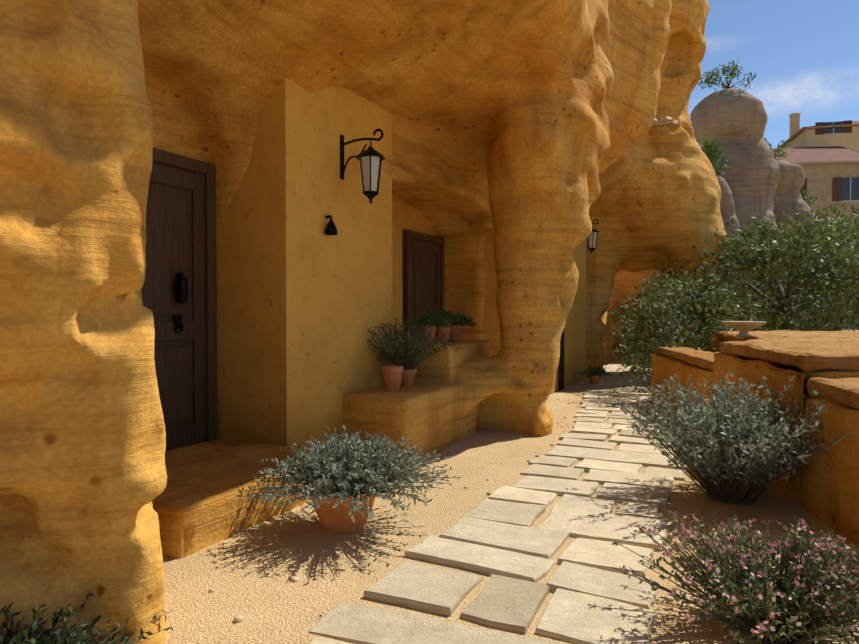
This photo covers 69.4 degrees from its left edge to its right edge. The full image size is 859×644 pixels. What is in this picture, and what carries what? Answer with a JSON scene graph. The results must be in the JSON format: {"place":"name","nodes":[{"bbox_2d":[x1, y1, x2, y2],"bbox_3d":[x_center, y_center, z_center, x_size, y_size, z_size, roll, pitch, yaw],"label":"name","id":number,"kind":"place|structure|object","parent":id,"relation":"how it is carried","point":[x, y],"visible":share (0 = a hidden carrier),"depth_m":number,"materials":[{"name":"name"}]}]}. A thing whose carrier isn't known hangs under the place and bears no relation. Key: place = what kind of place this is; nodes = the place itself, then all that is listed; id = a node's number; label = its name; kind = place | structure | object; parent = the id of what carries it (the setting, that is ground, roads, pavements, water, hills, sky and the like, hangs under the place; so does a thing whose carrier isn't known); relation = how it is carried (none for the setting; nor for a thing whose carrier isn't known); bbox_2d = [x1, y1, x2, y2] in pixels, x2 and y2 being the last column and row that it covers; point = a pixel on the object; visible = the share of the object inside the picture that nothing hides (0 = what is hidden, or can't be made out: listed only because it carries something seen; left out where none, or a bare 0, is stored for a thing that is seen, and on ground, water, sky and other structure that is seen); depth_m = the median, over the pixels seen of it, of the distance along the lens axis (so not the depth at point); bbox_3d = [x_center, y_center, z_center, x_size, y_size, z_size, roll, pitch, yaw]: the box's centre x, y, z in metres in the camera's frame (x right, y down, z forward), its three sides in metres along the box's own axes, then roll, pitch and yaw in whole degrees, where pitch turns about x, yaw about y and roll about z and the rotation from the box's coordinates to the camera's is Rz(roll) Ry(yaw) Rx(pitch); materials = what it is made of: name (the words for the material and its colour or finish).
{"place":"outdoors","nodes":[
{"label":"outdoors","id":0,"kind":"place"},
{"bbox_2d":[367,317,454,369],"bbox_3d":[-0.253,0.208,5.803,0.974,0.504,1.100,0,1,-1],"label":"potted plant","id":1,"kind":"object","parent":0,"point":[401,337],"depth_m":5.68,"materials":[{"name":"green plant"}]},
{"bbox_2d":[307,361,689,643],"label":"flagstone path","id":2,"kind":"structure","parent":0,"point":[596,598],"depth_m":3.12,"materials":[{"name":"beige stone"}]},
{"bbox_2d":[589,375,600,383],"bbox_3d":[2.768,0.974,10.414,0.200,0.170,0.200,0,1,-1],"label":"pot","id":3,"kind":"object","parent":2,"relation":"on","point":[594,379],"visible":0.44,"depth_m":10.34,"materials":[{"name":"ceramic"}]},
{"bbox_2d":[578,365,611,377],"bbox_3d":[2.779,0.824,10.382,0.570,0.217,0.398,0,1,-1],"label":"pot plant","id":4,"kind":"object","parent":3,"relation":"in","point":[594,369],"depth_m":10.37,"materials":[{"name":"green plant"}]},
{"bbox_2d":[163,328,858,643],"bbox_3d":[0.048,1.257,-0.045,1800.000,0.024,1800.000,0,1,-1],"label":"ground","id":5,"kind":"structure","parent":0,"point":[248,574],"depth_m":3.19,"materials":[{"name":"beige sand"}]},
{"bbox_2d":[0,590,172,643],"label":"shrub","id":6,"kind":"object","parent":5,"relation":"on","point":[21,638],"depth_m":2.07,"materials":[{"name":"green plant"}]},
{"bbox_2d":[152,439,309,558],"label":"stone step","id":7,"kind":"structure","parent":5,"relation":"on","point":[198,504],"depth_m":3.57,"materials":[{"name":"stone"}]},
{"bbox_2d":[312,492,375,533],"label":"flower pot","id":8,"kind":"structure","parent":5,"relation":"on","point":[333,520],"depth_m":3.43,"materials":[{"name":"ceramic"}]},
{"bbox_2d":[235,425,460,522],"bbox_3d":[-0.436,0.797,3.620,1.245,0.390,1.325,0,1,-1],"label":"santolina","id":9,"kind":"object","parent":8,"relation":"in","point":[356,464],"depth_m":3.43,"materials":[{"name":"green plant"}]},
{"bbox_2d":[164,77,585,452],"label":"stucco walls","id":10,"kind":"structure","parent":5,"relation":"on","point":[304,302],"depth_m":4.87,"materials":[{"name":"yellow paint"}]},
{"bbox_2d":[152,147,217,441],"bbox_3d":[-1.948,-0.135,4.314,0.100,2.140,1.160,1,1,26],"label":"door frame","id":11,"kind":"object","parent":10,"relation":"attached to","point":[207,170],"visible":0.33,"depth_m":4.75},
{"bbox_2d":[141,162,205,450],"bbox_3d":[-1.954,-0.094,4.318,0.065,2.036,0.972,1,1,26],"label":"door leaf","id":12,"kind":"object","parent":11,"relation":"in","point":[175,225],"visible":0.44,"depth_m":4.51,"materials":[{"name":"brown wood"}]},
{"bbox_2d":[174,272,187,332],"bbox_3d":[-1.794,-0.141,4.483,0.103,0.446,0.093,0,1,-1],"label":"door hardware","id":13,"kind":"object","parent":12,"relation":"attached to","point":[181,288],"depth_m":4.45,"materials":[{"name":"black metal"}]},
{"bbox_2d":[325,215,337,234],"bbox_3d":[-0.792,-0.779,5.001,0.099,0.160,0.099,0,1,-1],"label":"bell","id":14,"kind":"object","parent":10,"relation":"attached to","point":[331,229],"depth_m":4.97,"materials":[{"name":"black metal"}]},
{"bbox_2d":[340,129,384,202],"bbox_3d":[-0.554,-1.272,5.097,0.386,0.601,0.270,0,1,-1],"label":"iron lantern","id":15,"kind":"object","parent":10,"relation":"attached to","point":[370,151],"depth_m":5.04,"materials":[{"name":"black metal"}]},
{"bbox_2d":[403,229,443,338],"bbox_3d":[-0.075,-0.080,8.544,0.100,2.250,1.120,1,1,26],"label":"door frame","id":16,"kind":"object","parent":10,"relation":"attached to","point":[408,235],"visible":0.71,"depth_m":8.05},
{"bbox_2d":[411,238,439,339],"bbox_3d":[-0.082,-0.039,8.548,0.065,2.146,0.932,1,1,26],"label":"door leaf","id":17,"kind":"object","parent":16,"relation":"in","point":[425,275],"visible":0.35,"depth_m":8.51,"materials":[{"name":"brown wood"}]},
{"bbox_2d":[558,330,563,390],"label":"facade openings","id":18,"kind":"object","parent":10,"relation":"attached to","point":[561,374],"visible":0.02,"depth_m":9.72,"materials":[{"name":"black"}]},
{"bbox_2d":[341,381,478,461],"bbox_3d":[-0.136,0.923,5.833,0.701,0.684,1.608,1,1,27],"label":"bench","id":19,"kind":"object","parent":5,"relation":"on","point":[431,417],"visible":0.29,"depth_m":5.24,"materials":[{"name":"stone"}]},
{"bbox_2d":[381,365,402,391],"bbox_3d":[-0.323,0.494,5.407,0.190,0.220,0.190,0,1,-1],"label":"flower pot","id":20,"kind":"object","parent":19,"relation":"on","point":[392,375],"visible":1,"depth_m":5.34,"materials":[{"name":"ceramic"}]},
{"bbox_2d":[400,368,416,386],"bbox_3d":[-0.217,0.516,5.802,0.200,0.160,0.200,0,1,-1],"label":"flower pot","id":21,"kind":"object","parent":19,"relation":"on","point":[408,378],"visible":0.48,"depth_m":5.73,"materials":[{"name":"ceramic"}]},
{"bbox_2d":[0,0,844,643],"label":"cliff rock","id":22,"kind":"object","parent":5,"relation":"on","point":[530,138],"visible":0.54,"depth_m":4.51,"materials":[{"name":"orange stone"}]},
{"bbox_2d":[651,116,677,126],"bbox_3d":[3.472,-3.529,11.200,1.810,0.370,1.002,1,1,26],"label":"tile ledge","id":23,"kind":"object","parent":22,"relation":"on","point":[663,121],"visible":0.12,"depth_m":10.49,"materials":[{"name":"stone"}]},
{"bbox_2d":[696,136,732,174],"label":"tower plant leaves","id":24,"kind":"object","parent":22,"relation":"on","point":[711,149],"depth_m":19.73,"materials":[{"name":"green plant"}]},
{"bbox_2d":[697,57,756,90],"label":"tower plant leaves","id":25,"kind":"object","parent":22,"relation":"on","point":[712,76],"depth_m":27.58,"materials":[{"name":"green plant"}]},
{"bbox_2d":[661,209,858,330],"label":"terrace tree leaves","id":26,"kind":"object","parent":22,"relation":"on","point":[743,252],"visible":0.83,"depth_m":10.34,"materials":[{"name":"green plant"}]},
{"bbox_2d":[764,137,792,159],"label":"tower plant leaves","id":27,"kind":"object","parent":22,"relation":"on","point":[781,147],"depth_m":30.27,"materials":[{"name":"green plant"}]},
{"bbox_2d":[720,233,847,330],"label":"tree leaves","id":28,"kind":"object","parent":22,"relation":"on","point":[779,327],"depth_m":16.02,"materials":[{"name":"green plant"}]},
{"bbox_2d":[801,189,817,206],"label":"tower plant leaves","id":29,"kind":"object","parent":22,"relation":"on","point":[809,199],"visible":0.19,"depth_m":33.05,"materials":[{"name":"green plant"}]},
{"bbox_2d":[763,202,858,331],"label":"tree leaves","id":30,"kind":"object","parent":22,"relation":"on","point":[802,270],"visible":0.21,"depth_m":12.36,"materials":[{"name":"green plant"}]},
{"bbox_2d":[791,203,858,327],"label":"tree leaves","id":31,"kind":"object","parent":22,"relation":"on","point":[820,214],"visible":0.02,"depth_m":29.25,"materials":[{"name":"green plant"}]},
{"bbox_2d":[414,340,491,382],"bbox_3d":[0.222,0.724,6.678,0.578,1.035,1.170,1,1,26],"label":"bench","id":32,"kind":"object","parent":5,"relation":"on","point":[443,365],"visible":0.27,"depth_m":6.16,"materials":[{"name":"stone"}]},
{"bbox_2d":[419,327,435,342],"bbox_3d":[-0.018,0.131,6.332,0.170,0.170,0.170,0,1,-1],"label":"pot","id":33,"kind":"object","parent":32,"relation":"on","point":[433,334],"visible":0.46,"depth_m":6.28,"materials":[{"name":"ceramic"}]},
{"bbox_2d":[403,309,451,328],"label":"potted plant leaves","id":34,"kind":"object","parent":33,"relation":"on","point":[423,322],"depth_m":6.27,"materials":[{"name":"green plant"}]},
{"bbox_2d":[435,323,450,341],"bbox_3d":[0.133,0.112,6.591,0.200,0.200,0.200,0,1,-1],"label":"pot","id":35,"kind":"object","parent":32,"relation":"on","point":[440,331],"visible":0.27,"depth_m":6.52,"materials":[{"name":"ceramic"}]},
{"bbox_2d":[419,306,465,322],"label":"potted plant leaves","id":36,"kind":"object","parent":35,"relation":"on","point":[450,315],"depth_m":6.53,"materials":[{"name":"green plant"}]},
{"bbox_2d":[448,325,460,340],"bbox_3d":[0.257,0.121,6.887,0.180,0.170,0.180,0,1,-1],"label":"pot","id":37,"kind":"object","parent":32,"relation":"on","point":[454,332],"visible":0.58,"depth_m":6.82,"materials":[{"name":"ceramic"}]},
{"bbox_2d":[446,308,477,326],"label":"potted plant leaves","id":38,"kind":"object","parent":37,"relation":"on","point":[465,319],"depth_m":6.81,"materials":[{"name":"green plant"}]},
{"bbox_2d":[209,384,798,622],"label":"pebbles","id":39,"kind":"object","parent":5,"relation":"on","point":[238,619],"visible":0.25,"depth_m":2.88,"materials":[{"name":"beige stone"}]},
{"bbox_2d":[625,294,678,349],"bbox_3d":[3.688,0.367,9.194,1.114,1.655,2.101,0,1,-11],"label":"path bush","id":40,"kind":"object","parent":5,"relation":"on","point":[669,320],"visible":0.15,"depth_m":9.47,"materials":[{"name":"brown plant"}]},
{"bbox_2d":[645,305,711,349],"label":"shrub branches","id":41,"kind":"object","parent":5,"relation":"on","point":[693,342],"visible":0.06,"depth_m":11.33,"materials":[{"name":"brown plant"}]},
{"bbox_2d":[651,353,714,428],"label":"terrace wall","id":42,"kind":"structure","parent":5,"relation":"on","point":[664,367],"depth_m":7.18,"materials":[{"name":"stone"}]},
{"bbox_2d":[656,345,713,370],"bbox_3d":[3.094,0.403,7.233,0.387,0.156,2.743,0,1,9],"label":"wall capstone","id":43,"kind":"object","parent":42,"relation":"on","point":[701,358],"visible":0.52,"depth_m":6.99,"materials":[{"name":"stone"}]},
{"bbox_2d":[606,266,762,391],"bbox_3d":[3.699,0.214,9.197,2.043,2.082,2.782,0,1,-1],"label":"bush leaves","id":44,"kind":"object","parent":5,"relation":"on","point":[721,301],"visible":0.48,"depth_m":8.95,"materials":[{"name":"green plant"}]},
{"bbox_2d":[643,263,760,341],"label":"bush leaves","id":45,"kind":"object","parent":5,"relation":"on","point":[728,318],"visible":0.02,"depth_m":14.52,"materials":[{"name":"green plant"}]},
{"bbox_2d":[611,370,852,504],"bbox_3d":[1.994,0.750,4.068,1.524,0.865,1.568,0,1,-1],"label":"lavender shrub","id":46,"kind":"object","parent":5,"relation":"on","point":[771,428],"depth_m":3.93,"materials":[{"name":"green plant"}]},
{"bbox_2d":[611,511,858,643],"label":"pink shrub","id":47,"kind":"object","parent":5,"relation":"on","point":[757,601],"depth_m":2.33,"materials":[{"name":"plant"}]},
{"bbox_2d":[712,339,858,503],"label":"terrace wall","id":48,"kind":"structure","parent":5,"relation":"on","point":[752,370],"depth_m":4.37,"materials":[{"name":"stone"}]},
{"bbox_2d":[715,330,858,371],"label":"wall capstone","id":49,"kind":"object","parent":48,"relation":"on","point":[807,351],"visible":1,"depth_m":4.99,"materials":[{"name":"stone"}]},
{"bbox_2d":[721,321,765,337],"bbox_3d":[3.325,0.078,6.571,0.430,0.168,0.430,0,1,-1],"label":"stone bowl","id":50,"kind":"object","parent":49,"relation":"on","point":[743,327],"visible":1,"depth_m":6.49,"materials":[{"name":"beige stone"}]},
{"bbox_2d":[723,235,850,330],"bbox_3d":[6.308,-0.624,11.126,1.983,1.800,2.426,0,1,-1],"label":"terrace tree","id":51,"kind":"object","parent":5,"relation":"on","point":[781,296],"visible":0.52,"depth_m":10.87,"materials":[{"name":"brown plant"}]},
{"bbox_2d":[804,272,852,299],"bbox_3d":[9.140,-0.853,12.124,3.076,2.199,2.172,0,1,5],"label":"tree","id":52,"kind":"object","parent":5,"relation":"on","point":[826,295],"visible":0.11,"depth_m":12.88,"materials":[{"name":"brown plant"}]},
{"bbox_2d":[800,398,858,548],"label":"terrace wall","id":53,"kind":"structure","parent":5,"relation":"on","point":[829,488],"depth_m":3.51,"materials":[{"name":"stone"}]},
{"bbox_2d":[807,377,858,409],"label":"stone slab","id":54,"kind":"structure","parent":53,"relation":"on","point":[844,392],"depth_m":3.62,"materials":[{"name":"stone"}]},
{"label":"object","id":55,"kind":"object","parent":5,"relation":"on","visible":0},
{"bbox_2d":[766,215,858,330],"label":"terrace tree leaves","id":56,"kind":"object","parent":55,"relation":"on","point":[855,216],"depth_m":19.97,"materials":[{"name":"green plant"}]},
{"bbox_2d":[587,219,598,252],"bbox_3d":[2.649,-1.434,10.406,0.369,0.575,0.258,0,1,-1],"label":"lantern","id":57,"kind":"object","parent":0,"point":[590,244],"depth_m":10.35,"materials":[{"name":"metal"}]},
{"bbox_2d":[688,0,858,147],"label":"sky","id":58,"kind":"structure","parent":0,"point":[803,55],"materials":[{"name":"blue"}]},
{"bbox_2d":[786,126,858,162],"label":"ochre house walls","id":59,"kind":"structure","parent":0,"point":[810,138],"depth_m":48.39,"materials":[{"name":"beige paint"}]},
{"bbox_2d":[778,124,858,147],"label":"ochre house eaves","id":60,"kind":"object","parent":59,"relation":"attached to","point":[799,132],"visible":0.25,"depth_m":48.41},
{"bbox_2d":[780,121,858,145],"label":"roof","id":61,"kind":"structure","parent":59,"relation":"on","point":[855,122],"depth_m":49.16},
{"bbox_2d":[789,113,800,137],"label":"chimney","id":62,"kind":"object","parent":61,"relation":"on","point":[794,123],"visible":0.82,"depth_m":53.10,"materials":[{"name":"beige paint"}]},
{"bbox_2d":[815,120,851,134],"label":"window shutters","id":63,"kind":"object","parent":59,"relation":"attached to","point":[818,131],"visible":0.33,"depth_m":48.35,"materials":[{"name":"brown wood"}]},
{"bbox_2d":[824,122,842,134],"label":"ochre house frames","id":64,"kind":"structure","parent":59,"relation":"in","point":[833,133],"depth_m":48.23,"materials":[{"name":"grey wood"}]},
{"bbox_2d":[825,121,841,133],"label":"window","id":65,"kind":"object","parent":64,"relation":"in","point":[830,130],"visible":0.14,"depth_m":48.25,"materials":[{"name":"glass"}]},
{"bbox_2d":[800,164,858,327],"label":"house stone walls","id":66,"kind":"structure","parent":0,"point":[819,181],"depth_m":43.43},
{"bbox_2d":[769,146,858,162],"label":"roof","id":67,"kind":"structure","parent":66,"relation":"on","point":[819,154],"depth_m":45.14,"materials":[{"name":"pink tile"}]},
{"bbox_2d":[800,177,841,201],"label":"window shutters","id":68,"kind":"object","parent":66,"relation":"attached to","point":[837,190],"visible":0.38,"depth_m":43.31,"materials":[{"name":"brown wood"}]},
{"bbox_2d":[794,161,858,164],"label":"house stone eaves","id":69,"kind":"object","parent":66,"relation":"attached to","point":[829,163],"visible":0.08,"depth_m":43.13,"materials":[{"name":"beige stone"}]},
{"bbox_2d":[841,177,858,201],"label":"house stone frames","id":70,"kind":"structure","parent":66,"relation":"in","point":[850,200],"depth_m":43.20,"materials":[{"name":"beige stone"}]},
{"bbox_2d":[842,177,858,200],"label":"window pane","id":71,"kind":"structure","parent":70,"relation":"in","point":[846,188],"depth_m":43.22,"materials":[{"name":"glass"}]},
{"bbox_2d":[831,542,858,611],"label":"pink shrub leaves","id":72,"kind":"object","parent":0,"point":[857,551],"depth_m":2.30,"materials":[{"name":"plant"}]}
]}

